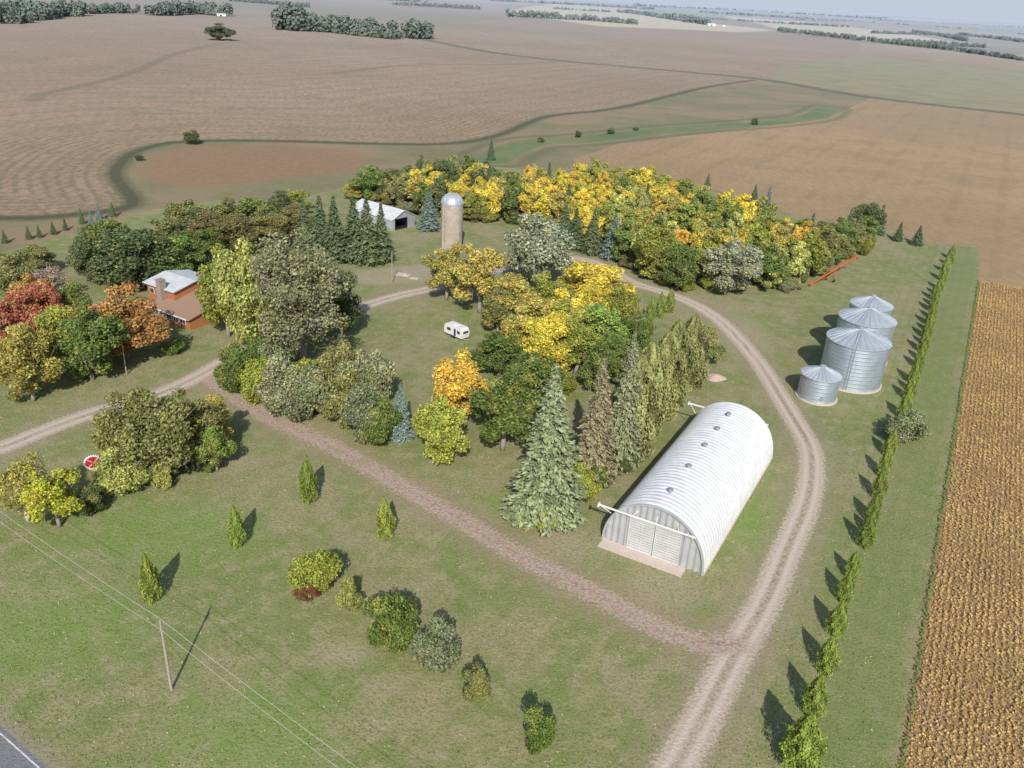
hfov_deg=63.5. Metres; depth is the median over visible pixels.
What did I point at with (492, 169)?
grove tree
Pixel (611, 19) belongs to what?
distant tree line
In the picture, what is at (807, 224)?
maple tree
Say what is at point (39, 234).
spruce tree
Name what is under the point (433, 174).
grove tree
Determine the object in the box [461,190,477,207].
grove tree
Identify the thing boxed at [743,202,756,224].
grove tree
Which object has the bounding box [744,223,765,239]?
grove tree
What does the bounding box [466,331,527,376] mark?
deciduous tree
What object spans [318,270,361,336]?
deciduous tree
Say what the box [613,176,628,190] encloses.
grove tree
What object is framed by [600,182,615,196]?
grove tree
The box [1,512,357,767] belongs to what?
power lines
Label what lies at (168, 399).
deciduous tree
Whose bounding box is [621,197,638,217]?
grove tree
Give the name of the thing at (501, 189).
grove tree
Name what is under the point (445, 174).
grove tree
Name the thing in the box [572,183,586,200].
grove tree
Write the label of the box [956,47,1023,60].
distant tree line
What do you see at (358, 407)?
shrub
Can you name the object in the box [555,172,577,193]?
grove tree
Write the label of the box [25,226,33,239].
spruce tree
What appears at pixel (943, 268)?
arborvitae tree
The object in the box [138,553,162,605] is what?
arborvitae tree
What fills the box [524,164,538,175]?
grove tree
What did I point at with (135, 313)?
maple tree
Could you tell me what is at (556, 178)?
grove tree
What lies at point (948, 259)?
arborvitae tree
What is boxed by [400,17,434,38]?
distant tree line
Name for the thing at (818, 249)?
grove tree
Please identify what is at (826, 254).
grove tree
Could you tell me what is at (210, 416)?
deciduous tree
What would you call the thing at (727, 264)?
willow tree
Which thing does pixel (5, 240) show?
spruce tree
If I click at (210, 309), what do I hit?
deciduous tree
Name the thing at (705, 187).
grove tree
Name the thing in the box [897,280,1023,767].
rows
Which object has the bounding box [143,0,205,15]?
distant tree line
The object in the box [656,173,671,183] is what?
grove tree
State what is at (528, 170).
grove tree
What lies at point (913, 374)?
arborvitae tree
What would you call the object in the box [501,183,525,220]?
grove tree
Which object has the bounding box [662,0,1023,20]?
sky
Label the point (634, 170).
grove tree
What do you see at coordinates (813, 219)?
spruce tree
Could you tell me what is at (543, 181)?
grove tree
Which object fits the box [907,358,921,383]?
arborvitae tree
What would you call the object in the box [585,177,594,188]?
grove tree
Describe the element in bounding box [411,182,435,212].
grove tree
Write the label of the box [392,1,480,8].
distant tree line
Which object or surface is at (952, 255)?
arborvitae tree
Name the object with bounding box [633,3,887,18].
distant tree line
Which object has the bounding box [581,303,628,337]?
deciduous tree
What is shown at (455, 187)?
grove tree
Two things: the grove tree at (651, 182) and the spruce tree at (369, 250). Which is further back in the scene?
the grove tree at (651, 182)
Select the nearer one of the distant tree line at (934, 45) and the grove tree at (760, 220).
the grove tree at (760, 220)
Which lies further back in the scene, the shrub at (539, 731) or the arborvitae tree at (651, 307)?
the arborvitae tree at (651, 307)
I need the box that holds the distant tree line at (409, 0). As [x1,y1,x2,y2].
[390,0,427,1]
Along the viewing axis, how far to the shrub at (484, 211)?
281.70 m
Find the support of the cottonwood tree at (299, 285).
on the ground at (928, 140)
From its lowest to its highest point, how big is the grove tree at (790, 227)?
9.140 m
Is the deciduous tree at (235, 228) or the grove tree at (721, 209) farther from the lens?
the grove tree at (721, 209)
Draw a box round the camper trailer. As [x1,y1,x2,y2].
[444,321,469,341]
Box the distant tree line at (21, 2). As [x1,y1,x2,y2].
[0,0,31,9]
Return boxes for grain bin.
[795,364,842,405]
[820,326,892,393]
[836,306,897,366]
[849,294,893,315]
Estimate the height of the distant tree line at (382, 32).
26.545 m
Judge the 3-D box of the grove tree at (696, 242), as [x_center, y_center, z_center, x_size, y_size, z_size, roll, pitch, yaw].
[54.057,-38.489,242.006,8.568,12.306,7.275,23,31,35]
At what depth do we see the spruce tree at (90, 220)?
249.67 m
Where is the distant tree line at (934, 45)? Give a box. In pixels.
[777,27,955,50]
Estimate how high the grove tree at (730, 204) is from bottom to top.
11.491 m
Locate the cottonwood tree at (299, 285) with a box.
[248,226,354,362]
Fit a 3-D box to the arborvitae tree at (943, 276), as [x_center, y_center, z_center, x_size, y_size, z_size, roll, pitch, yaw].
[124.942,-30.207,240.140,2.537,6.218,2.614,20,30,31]
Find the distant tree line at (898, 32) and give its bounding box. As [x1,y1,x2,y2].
[871,30,1010,36]
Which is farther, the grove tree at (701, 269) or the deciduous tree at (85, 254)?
the grove tree at (701, 269)
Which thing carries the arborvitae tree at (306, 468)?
on the ground at (928, 140)
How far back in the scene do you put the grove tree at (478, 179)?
295.50 m
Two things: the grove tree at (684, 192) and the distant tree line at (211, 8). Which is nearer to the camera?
the grove tree at (684, 192)
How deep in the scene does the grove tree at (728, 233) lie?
245.14 m
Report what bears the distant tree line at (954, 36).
on the ground at (928, 140)
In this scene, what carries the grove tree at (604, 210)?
on the ground at (928, 140)
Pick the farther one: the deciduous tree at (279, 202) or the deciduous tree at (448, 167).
the deciduous tree at (448, 167)
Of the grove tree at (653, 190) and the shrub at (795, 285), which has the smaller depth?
the shrub at (795, 285)
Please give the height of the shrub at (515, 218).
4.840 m
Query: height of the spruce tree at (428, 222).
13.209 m
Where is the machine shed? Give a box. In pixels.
[355,199,415,230]
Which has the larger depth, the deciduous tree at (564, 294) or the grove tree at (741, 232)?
the grove tree at (741, 232)
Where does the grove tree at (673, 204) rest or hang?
on the ground at (928, 140)
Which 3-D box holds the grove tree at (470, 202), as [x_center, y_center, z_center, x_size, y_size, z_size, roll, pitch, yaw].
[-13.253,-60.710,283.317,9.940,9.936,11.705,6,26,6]
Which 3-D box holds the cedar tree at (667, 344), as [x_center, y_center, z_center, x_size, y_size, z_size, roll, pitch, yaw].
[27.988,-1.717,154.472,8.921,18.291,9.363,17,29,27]
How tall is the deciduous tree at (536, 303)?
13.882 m
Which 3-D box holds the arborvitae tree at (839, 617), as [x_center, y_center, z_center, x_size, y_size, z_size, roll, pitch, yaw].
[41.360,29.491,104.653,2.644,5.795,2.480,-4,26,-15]
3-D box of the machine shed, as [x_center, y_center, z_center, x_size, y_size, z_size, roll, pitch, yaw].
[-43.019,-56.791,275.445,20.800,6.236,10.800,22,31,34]
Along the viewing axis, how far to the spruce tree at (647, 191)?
286.94 m
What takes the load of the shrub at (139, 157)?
on the ground at (928, 140)
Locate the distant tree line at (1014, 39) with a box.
[955,32,1023,41]
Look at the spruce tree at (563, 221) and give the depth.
262.85 m
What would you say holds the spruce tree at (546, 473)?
on the ground at (928, 140)
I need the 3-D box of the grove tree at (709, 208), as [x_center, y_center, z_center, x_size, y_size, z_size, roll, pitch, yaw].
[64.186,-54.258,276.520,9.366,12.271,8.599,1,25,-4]
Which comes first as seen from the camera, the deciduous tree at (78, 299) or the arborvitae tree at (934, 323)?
the deciduous tree at (78, 299)
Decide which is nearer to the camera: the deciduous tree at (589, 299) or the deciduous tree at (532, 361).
the deciduous tree at (532, 361)
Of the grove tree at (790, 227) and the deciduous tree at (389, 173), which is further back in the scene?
the deciduous tree at (389, 173)
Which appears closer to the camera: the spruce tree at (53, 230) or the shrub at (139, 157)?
the spruce tree at (53, 230)
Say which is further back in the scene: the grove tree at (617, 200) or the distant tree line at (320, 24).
the distant tree line at (320, 24)
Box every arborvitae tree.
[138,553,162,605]
[226,504,246,548]
[297,455,317,504]
[374,496,395,540]
[644,296,656,321]
[655,291,666,318]
[665,288,675,313]
[779,712,827,767]
[801,674,829,718]
[814,634,840,676]
[825,599,848,638]
[835,569,855,602]
[843,551,861,578]
[855,514,876,549]
[863,511,876,534]
[864,492,881,521]
[871,468,889,498]
[876,448,892,475]
[881,429,897,457]
[896,392,912,414]
[902,375,917,400]
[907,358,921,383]
[908,372,917,389]
[912,345,925,366]
[916,341,926,359]
[917,329,930,349]
[920,316,933,335]
[924,304,936,322]
[927,291,939,309]
[927,313,935,330]
[930,280,940,297]
[937,270,946,288]
[938,261,948,280]
[941,255,950,271]
[946,250,954,265]
[947,244,955,255]
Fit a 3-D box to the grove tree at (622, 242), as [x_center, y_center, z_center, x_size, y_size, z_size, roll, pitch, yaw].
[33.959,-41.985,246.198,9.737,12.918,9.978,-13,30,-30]
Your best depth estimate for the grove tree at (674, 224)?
255.00 m
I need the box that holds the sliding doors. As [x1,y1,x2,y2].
[626,516,682,564]
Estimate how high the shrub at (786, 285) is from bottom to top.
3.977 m
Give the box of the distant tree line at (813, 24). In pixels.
[699,17,849,26]
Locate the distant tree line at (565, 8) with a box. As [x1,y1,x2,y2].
[553,6,610,11]
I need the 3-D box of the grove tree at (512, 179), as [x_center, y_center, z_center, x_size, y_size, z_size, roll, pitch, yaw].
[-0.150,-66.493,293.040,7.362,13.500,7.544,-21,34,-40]
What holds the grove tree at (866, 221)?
on the ground at (928, 140)
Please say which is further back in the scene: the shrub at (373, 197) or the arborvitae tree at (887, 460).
the shrub at (373, 197)
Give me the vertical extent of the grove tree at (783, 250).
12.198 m
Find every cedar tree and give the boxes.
[608,356,663,460]
[639,340,672,442]
[654,330,687,421]
[661,319,698,407]
[675,314,713,392]
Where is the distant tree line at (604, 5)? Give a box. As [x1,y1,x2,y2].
[489,0,654,9]
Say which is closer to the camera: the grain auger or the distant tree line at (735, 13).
the grain auger
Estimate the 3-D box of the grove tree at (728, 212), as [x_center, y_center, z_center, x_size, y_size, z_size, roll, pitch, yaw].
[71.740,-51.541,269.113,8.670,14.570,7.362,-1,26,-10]
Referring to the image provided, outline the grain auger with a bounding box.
[808,256,857,285]
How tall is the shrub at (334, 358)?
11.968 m
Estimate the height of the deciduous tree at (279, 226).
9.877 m
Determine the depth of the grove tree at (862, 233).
270.08 m
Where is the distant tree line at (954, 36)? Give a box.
[912,29,968,40]
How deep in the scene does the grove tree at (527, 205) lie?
275.64 m
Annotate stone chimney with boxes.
[154,278,166,300]
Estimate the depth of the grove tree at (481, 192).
284.24 m
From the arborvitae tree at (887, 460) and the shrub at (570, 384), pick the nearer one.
the arborvitae tree at (887, 460)
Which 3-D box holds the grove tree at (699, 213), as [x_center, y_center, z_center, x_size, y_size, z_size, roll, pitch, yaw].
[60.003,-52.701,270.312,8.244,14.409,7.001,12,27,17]
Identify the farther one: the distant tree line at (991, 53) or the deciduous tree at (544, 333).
the distant tree line at (991, 53)
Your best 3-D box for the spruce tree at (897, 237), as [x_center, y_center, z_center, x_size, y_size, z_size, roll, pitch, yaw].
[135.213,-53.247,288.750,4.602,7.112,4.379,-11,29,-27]
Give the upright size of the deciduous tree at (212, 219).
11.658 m
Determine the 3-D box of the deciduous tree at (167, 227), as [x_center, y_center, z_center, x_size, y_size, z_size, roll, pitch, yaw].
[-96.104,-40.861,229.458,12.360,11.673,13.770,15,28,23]
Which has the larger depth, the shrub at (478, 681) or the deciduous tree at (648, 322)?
the deciduous tree at (648, 322)
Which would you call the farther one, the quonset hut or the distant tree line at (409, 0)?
the distant tree line at (409, 0)
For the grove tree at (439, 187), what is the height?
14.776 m
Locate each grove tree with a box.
[380,175,402,204]
[387,175,413,205]
[399,172,413,201]
[401,165,412,172]
[404,175,429,206]
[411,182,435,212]
[414,154,431,171]
[421,168,430,176]
[426,164,441,180]
[432,174,447,216]
[441,171,452,181]
[441,180,464,199]
[447,154,465,167]
[448,174,460,183]
[452,163,463,174]
[457,174,472,191]
[458,153,475,172]
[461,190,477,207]
[463,192,487,220]
[467,168,487,186]
[471,176,486,200]
[472,162,488,179]
[473,183,487,200]
[474,181,502,205]
[483,161,495,177]
[486,183,503,221]
[489,176,505,188]
[496,168,506,183]
[498,185,508,218]
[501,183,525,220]
[502,177,515,188]
[504,171,522,183]
[506,172,521,185]
[511,183,527,213]
[517,185,539,226]
[518,174,535,184]
[523,165,535,180]
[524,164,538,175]
[531,167,548,180]
[533,186,553,218]
[534,177,554,190]
[545,185,557,217]
[548,190,576,225]
[551,168,565,184]
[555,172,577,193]
[567,193,584,222]
[568,171,584,184]
[568,178,575,195]
[569,206,590,228]
[570,162,586,178]
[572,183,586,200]
[574,173,595,191]
[574,188,591,206]
[576,172,594,186]
[580,205,594,215]
[581,211,604,238]
[582,190,601,210]
[585,157,602,178]
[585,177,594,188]
[585,183,603,202]
[593,162,608,182]
[595,200,613,241]
[596,175,614,190]
[597,170,613,183]
[598,191,612,204]
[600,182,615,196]
[600,205,630,237]
[605,213,634,243]
[608,166,621,184]
[608,169,618,179]
[609,192,625,211]
[610,185,625,197]
[611,220,633,259]
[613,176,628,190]
[620,169,636,186]
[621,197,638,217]
[621,205,636,221]
[623,190,636,205]
[625,185,637,196]
[627,231,638,257]
[629,167,638,176]
[630,222,641,244]
[630,229,644,273]
[631,167,651,187]
[632,182,645,190]
[633,189,649,208]
[634,188,654,208]
[634,209,650,222]
[634,219,648,228]
[640,207,667,228]
[640,253,661,279]
[642,186,658,194]
[644,180,659,188]
[647,164,657,183]
[647,214,664,234]
[651,177,659,186]
[651,197,668,217]
[652,186,672,204]
[653,194,678,207]
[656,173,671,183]
[658,199,678,216]
[659,183,676,190]
[664,221,683,230]
[665,198,681,207]
[667,202,696,230]
[668,180,687,199]
[673,229,691,244]
[676,178,697,198]
[677,184,691,199]
[678,193,693,203]
[686,225,705,245]
[688,201,705,231]
[689,212,715,238]
[690,190,714,210]
[690,231,704,248]
[691,247,703,275]
[692,185,709,195]
[695,255,720,286]
[696,185,717,202]
[698,204,713,220]
[698,232,724,273]
[707,219,722,232]
[708,211,726,228]
[713,199,728,219]
[714,206,731,224]
[715,227,729,238]
[720,188,740,210]
[720,232,736,248]
[722,227,748,246]
[724,204,743,225]
[726,212,746,234]
[727,201,734,215]
[735,193,755,211]
[735,234,745,240]
[742,243,752,279]
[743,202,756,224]
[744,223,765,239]
[744,235,755,246]
[748,215,766,231]
[754,196,778,221]
[755,208,775,227]
[755,231,773,253]
[760,254,784,290]
[765,222,778,232]
[768,224,793,253]
[774,244,793,273]
[779,223,795,235]
[781,236,800,275]
[783,217,798,228]
[785,241,810,284]
[792,227,810,240]
[794,220,804,224]
[801,229,827,274]
[815,221,834,228]
[817,221,834,235]
[820,245,830,264]
[829,246,844,264]
[833,217,848,233]
[837,217,854,228]
[843,229,860,253]
[851,221,867,230]
[855,216,878,229]
[856,229,872,252]
[864,227,877,241]
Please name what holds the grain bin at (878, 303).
on the ground at (928, 140)
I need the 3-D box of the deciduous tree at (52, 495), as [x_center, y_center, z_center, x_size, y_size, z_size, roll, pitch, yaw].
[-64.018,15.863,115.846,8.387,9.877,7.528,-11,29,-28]
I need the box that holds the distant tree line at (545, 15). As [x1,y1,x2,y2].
[505,8,599,21]
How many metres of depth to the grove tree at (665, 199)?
286.45 m
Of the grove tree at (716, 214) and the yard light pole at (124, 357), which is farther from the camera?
the grove tree at (716, 214)
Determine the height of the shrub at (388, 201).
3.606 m
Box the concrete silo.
[441,193,463,251]
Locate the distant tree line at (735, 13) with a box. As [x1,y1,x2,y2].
[699,10,960,28]
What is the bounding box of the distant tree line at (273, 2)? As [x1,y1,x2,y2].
[229,0,309,6]
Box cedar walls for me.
[147,281,221,329]
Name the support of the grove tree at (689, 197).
on the ground at (928, 140)
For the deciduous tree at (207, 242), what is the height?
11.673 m
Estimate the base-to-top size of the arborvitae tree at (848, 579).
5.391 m
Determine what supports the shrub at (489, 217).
on the ground at (928, 140)
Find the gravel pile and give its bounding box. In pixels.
[707,373,726,381]
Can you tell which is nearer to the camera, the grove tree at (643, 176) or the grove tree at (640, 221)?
the grove tree at (640, 221)
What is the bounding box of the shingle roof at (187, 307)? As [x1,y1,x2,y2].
[145,291,204,320]
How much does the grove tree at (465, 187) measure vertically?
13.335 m
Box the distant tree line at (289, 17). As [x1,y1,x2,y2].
[270,1,313,30]
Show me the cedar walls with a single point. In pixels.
(199, 321)
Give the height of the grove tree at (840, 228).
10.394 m
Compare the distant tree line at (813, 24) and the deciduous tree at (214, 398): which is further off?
the distant tree line at (813, 24)
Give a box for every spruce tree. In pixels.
[1,229,8,243]
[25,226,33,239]
[36,225,42,237]
[49,221,57,234]
[62,217,68,230]
[78,208,86,224]
[87,211,95,229]
[94,202,103,220]
[109,202,116,217]
[291,200,312,248]
[306,195,329,252]
[318,196,352,264]
[339,195,363,265]
[346,195,386,266]
[374,203,397,263]
[387,384,414,444]
[416,191,440,231]
[485,138,495,160]
[486,164,491,183]
[499,363,590,536]
[547,162,552,178]
[554,202,571,242]
[564,208,583,251]
[566,184,571,197]
[566,357,624,487]
[576,209,602,255]
[599,214,618,261]
[608,331,644,473]
[646,183,651,207]
[703,174,711,190]
[750,184,758,200]
[764,186,771,208]
[809,213,814,228]
[845,207,853,222]
[856,211,863,226]
[876,204,886,235]
[891,222,904,241]
[909,226,923,246]
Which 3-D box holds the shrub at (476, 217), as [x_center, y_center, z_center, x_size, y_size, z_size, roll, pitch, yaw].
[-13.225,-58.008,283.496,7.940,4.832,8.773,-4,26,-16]
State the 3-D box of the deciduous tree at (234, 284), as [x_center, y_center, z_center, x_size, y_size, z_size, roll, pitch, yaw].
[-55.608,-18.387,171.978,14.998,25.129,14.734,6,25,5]
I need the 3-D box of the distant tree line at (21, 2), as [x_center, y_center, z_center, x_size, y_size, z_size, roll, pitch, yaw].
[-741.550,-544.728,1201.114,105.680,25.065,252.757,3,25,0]
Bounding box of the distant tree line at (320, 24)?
[303,12,398,35]
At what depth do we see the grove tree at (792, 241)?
239.58 m
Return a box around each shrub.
[76,484,108,516]
[91,446,151,497]
[134,154,144,160]
[149,461,171,490]
[159,338,184,355]
[212,341,256,392]
[237,356,271,405]
[239,335,284,366]
[254,355,300,415]
[258,336,297,366]
[281,364,331,421]
[286,548,343,597]
[291,357,321,375]
[292,582,320,601]
[315,340,356,381]
[319,369,365,429]
[334,360,368,390]
[335,577,362,612]
[339,382,393,444]
[352,347,396,398]
[359,395,401,446]
[361,593,418,653]
[368,192,380,201]
[381,196,393,204]
[395,201,407,207]
[396,202,420,213]
[410,614,461,672]
[461,662,491,701]
[463,209,482,221]
[475,339,490,351]
[480,206,489,221]
[481,207,500,222]
[506,211,521,224]
[522,703,557,754]
[530,502,558,533]
[542,215,555,224]
[561,370,578,395]
[569,462,602,500]
[575,130,581,136]
[590,462,615,487]
[607,127,615,133]
[615,451,639,471]
[618,254,643,267]
[656,270,672,285]
[678,281,697,290]
[698,274,715,287]
[751,117,758,124]
[778,279,792,293]
[781,277,803,289]
[793,268,809,282]
[807,266,823,275]
[815,266,831,275]
[823,255,835,267]
[841,244,855,259]
[857,238,876,254]
[884,409,932,443]
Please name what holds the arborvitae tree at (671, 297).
on the ground at (928, 140)
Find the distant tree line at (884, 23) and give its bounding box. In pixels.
[794,18,1023,31]
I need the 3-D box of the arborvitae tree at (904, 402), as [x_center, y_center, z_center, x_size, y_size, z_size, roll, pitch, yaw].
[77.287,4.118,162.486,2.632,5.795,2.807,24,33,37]
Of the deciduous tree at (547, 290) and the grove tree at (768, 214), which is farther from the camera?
the grove tree at (768, 214)
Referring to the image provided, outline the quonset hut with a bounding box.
[597,401,772,576]
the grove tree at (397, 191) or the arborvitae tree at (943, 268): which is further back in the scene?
the grove tree at (397, 191)
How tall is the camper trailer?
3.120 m
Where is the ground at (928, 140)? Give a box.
[0,0,1023,767]
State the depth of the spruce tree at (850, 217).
291.46 m
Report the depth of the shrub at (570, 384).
162.64 m
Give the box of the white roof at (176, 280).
[142,269,199,292]
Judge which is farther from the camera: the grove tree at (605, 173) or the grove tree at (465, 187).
the grove tree at (605, 173)
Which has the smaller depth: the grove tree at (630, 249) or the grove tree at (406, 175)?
the grove tree at (630, 249)
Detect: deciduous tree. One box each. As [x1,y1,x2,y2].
[0,254,41,297]
[0,327,71,401]
[2,323,57,372]
[15,244,56,270]
[19,467,86,527]
[32,305,74,361]
[45,280,92,312]
[53,306,131,380]
[65,233,114,285]
[72,218,130,249]
[81,227,179,289]
[88,390,142,461]
[111,386,205,479]
[126,392,192,433]
[145,217,179,250]
[152,234,206,270]
[160,387,226,460]
[162,198,210,232]
[170,227,226,268]
[178,209,207,230]
[182,211,228,249]
[183,130,200,143]
[194,243,241,336]
[194,423,237,472]
[201,23,236,39]
[201,393,233,442]
[209,197,250,219]
[209,236,277,342]
[213,214,259,253]
[232,198,280,232]
[249,205,289,231]
[255,217,299,245]
[267,190,294,214]
[280,202,315,230]
[285,189,313,206]
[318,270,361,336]
[343,183,363,198]
[347,164,390,197]
[374,168,407,201]
[407,169,433,206]
[411,394,469,464]
[419,242,470,299]
[426,158,458,182]
[450,243,507,312]
[456,168,476,191]
[465,361,541,450]
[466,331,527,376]
[479,286,516,330]
[484,272,531,299]
[491,278,554,319]
[499,350,567,401]
[500,303,533,351]
[519,316,570,370]
[528,270,575,301]
[539,310,571,339]
[541,287,586,323]
[552,298,596,332]
[554,317,602,373]
[558,259,637,300]
[571,283,610,323]
[577,339,619,387]
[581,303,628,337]
[594,330,629,358]
[599,286,641,323]
[602,280,635,302]
[610,315,653,340]
[611,346,643,381]
[627,328,655,349]
[631,312,655,336]
[634,222,680,281]
[658,243,698,289]
[697,326,726,363]
[753,243,791,287]
[816,226,853,258]
[853,202,887,225]
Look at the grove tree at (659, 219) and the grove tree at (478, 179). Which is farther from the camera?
the grove tree at (478, 179)
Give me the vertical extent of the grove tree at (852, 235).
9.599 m
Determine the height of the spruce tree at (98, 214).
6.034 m
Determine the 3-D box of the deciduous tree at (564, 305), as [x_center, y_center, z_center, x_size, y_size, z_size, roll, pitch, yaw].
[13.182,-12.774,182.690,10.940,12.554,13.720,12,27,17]
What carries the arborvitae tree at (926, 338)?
on the ground at (928, 140)
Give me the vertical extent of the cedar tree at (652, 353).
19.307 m
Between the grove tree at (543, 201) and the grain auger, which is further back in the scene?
the grove tree at (543, 201)
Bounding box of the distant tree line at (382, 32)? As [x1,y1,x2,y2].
[318,16,403,38]
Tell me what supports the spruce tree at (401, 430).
on the ground at (928, 140)
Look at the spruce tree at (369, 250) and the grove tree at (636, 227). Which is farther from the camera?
the grove tree at (636, 227)
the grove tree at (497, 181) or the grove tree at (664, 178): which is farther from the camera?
the grove tree at (664, 178)
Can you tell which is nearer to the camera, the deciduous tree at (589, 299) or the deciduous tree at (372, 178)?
the deciduous tree at (589, 299)
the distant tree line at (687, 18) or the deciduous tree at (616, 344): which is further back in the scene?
the distant tree line at (687, 18)
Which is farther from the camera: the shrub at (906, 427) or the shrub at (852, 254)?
the shrub at (852, 254)
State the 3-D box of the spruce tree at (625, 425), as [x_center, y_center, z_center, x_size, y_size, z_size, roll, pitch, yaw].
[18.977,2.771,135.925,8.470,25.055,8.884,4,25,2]
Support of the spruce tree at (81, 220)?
on the ground at (928, 140)
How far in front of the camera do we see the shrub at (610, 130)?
480.40 m
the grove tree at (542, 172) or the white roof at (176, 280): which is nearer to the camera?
the white roof at (176, 280)
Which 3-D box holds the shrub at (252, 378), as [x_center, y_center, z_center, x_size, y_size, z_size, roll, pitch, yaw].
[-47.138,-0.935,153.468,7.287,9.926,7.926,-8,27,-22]
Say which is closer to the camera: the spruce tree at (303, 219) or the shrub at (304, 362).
the shrub at (304, 362)
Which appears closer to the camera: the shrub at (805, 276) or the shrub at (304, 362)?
the shrub at (304, 362)
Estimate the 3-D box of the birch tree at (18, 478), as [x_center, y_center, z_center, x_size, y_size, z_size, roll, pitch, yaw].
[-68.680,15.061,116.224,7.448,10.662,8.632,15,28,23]
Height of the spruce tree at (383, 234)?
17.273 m
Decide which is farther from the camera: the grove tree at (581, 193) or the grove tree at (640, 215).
the grove tree at (581, 193)
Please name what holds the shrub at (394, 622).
on the ground at (928, 140)
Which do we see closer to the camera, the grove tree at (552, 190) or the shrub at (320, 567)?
the shrub at (320, 567)
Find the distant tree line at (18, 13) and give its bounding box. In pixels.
[0,0,86,23]
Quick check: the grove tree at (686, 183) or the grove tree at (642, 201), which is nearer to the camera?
the grove tree at (642, 201)
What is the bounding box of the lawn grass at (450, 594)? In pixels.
[0,260,970,767]
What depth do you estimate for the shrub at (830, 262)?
252.02 m
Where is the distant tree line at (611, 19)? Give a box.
[598,16,638,24]
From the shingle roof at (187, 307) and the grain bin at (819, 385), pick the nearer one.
the grain bin at (819, 385)
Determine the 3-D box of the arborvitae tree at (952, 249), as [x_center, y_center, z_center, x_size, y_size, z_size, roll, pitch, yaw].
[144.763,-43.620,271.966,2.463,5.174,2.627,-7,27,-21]
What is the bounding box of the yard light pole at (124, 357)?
[121,336,127,374]
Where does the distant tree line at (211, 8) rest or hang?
on the ground at (928, 140)
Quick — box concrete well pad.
[395,272,418,279]
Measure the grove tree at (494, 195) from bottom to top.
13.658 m
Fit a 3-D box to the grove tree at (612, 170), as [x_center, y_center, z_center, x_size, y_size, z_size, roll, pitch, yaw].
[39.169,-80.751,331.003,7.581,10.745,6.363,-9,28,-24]
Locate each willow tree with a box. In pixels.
[502,211,575,286]
[696,237,764,294]
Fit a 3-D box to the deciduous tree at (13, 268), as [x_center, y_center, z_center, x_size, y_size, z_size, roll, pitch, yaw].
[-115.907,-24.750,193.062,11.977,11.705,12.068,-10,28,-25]
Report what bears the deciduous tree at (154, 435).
on the ground at (928, 140)
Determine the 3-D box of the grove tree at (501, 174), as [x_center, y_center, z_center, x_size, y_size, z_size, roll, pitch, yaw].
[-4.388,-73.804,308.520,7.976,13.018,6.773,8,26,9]
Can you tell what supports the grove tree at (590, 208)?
on the ground at (928, 140)
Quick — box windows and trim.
[150,287,185,324]
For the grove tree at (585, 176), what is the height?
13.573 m
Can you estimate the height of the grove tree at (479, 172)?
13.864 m
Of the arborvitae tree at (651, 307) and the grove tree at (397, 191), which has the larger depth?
the grove tree at (397, 191)
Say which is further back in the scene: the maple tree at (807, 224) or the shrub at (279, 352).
the maple tree at (807, 224)
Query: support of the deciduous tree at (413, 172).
on the ground at (928, 140)
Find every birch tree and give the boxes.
[0,451,50,521]
[31,264,68,289]
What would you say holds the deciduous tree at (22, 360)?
on the ground at (928, 140)
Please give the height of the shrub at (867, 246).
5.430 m
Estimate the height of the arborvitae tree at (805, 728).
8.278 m
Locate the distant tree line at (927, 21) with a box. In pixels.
[873,19,1023,26]
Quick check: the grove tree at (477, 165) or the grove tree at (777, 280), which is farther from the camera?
the grove tree at (477, 165)
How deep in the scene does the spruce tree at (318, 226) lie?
233.50 m
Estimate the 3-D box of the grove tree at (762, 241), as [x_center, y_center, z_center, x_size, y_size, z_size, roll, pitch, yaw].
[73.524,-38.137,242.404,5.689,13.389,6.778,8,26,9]
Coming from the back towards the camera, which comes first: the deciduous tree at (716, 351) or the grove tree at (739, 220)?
the grove tree at (739, 220)
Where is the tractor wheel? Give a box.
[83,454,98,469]
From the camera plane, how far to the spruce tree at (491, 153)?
386.39 m
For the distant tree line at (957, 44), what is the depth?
2260.34 m
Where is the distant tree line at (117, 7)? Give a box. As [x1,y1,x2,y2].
[83,2,140,13]
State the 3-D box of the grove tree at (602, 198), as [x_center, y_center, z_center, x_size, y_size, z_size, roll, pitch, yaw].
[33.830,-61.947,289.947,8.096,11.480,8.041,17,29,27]
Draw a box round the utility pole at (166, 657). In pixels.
[158,618,172,690]
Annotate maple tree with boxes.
[0,288,44,339]
[4,273,55,309]
[19,283,64,330]
[68,280,172,358]
[431,347,489,426]
[801,220,820,234]
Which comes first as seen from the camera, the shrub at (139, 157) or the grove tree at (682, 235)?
the grove tree at (682, 235)
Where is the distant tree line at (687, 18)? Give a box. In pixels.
[617,8,710,24]
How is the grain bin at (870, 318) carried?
on the ground at (928, 140)
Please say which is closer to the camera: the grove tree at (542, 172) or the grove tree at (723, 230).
the grove tree at (723, 230)
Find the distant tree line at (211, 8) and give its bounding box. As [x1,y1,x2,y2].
[198,1,233,14]
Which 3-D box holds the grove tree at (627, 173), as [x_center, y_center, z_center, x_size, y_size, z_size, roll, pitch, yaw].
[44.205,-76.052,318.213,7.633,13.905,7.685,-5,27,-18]
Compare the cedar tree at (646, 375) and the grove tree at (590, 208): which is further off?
the grove tree at (590, 208)
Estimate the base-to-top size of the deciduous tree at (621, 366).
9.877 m
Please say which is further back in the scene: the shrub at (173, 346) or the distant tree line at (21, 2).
the distant tree line at (21, 2)
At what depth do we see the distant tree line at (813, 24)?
3781.11 m

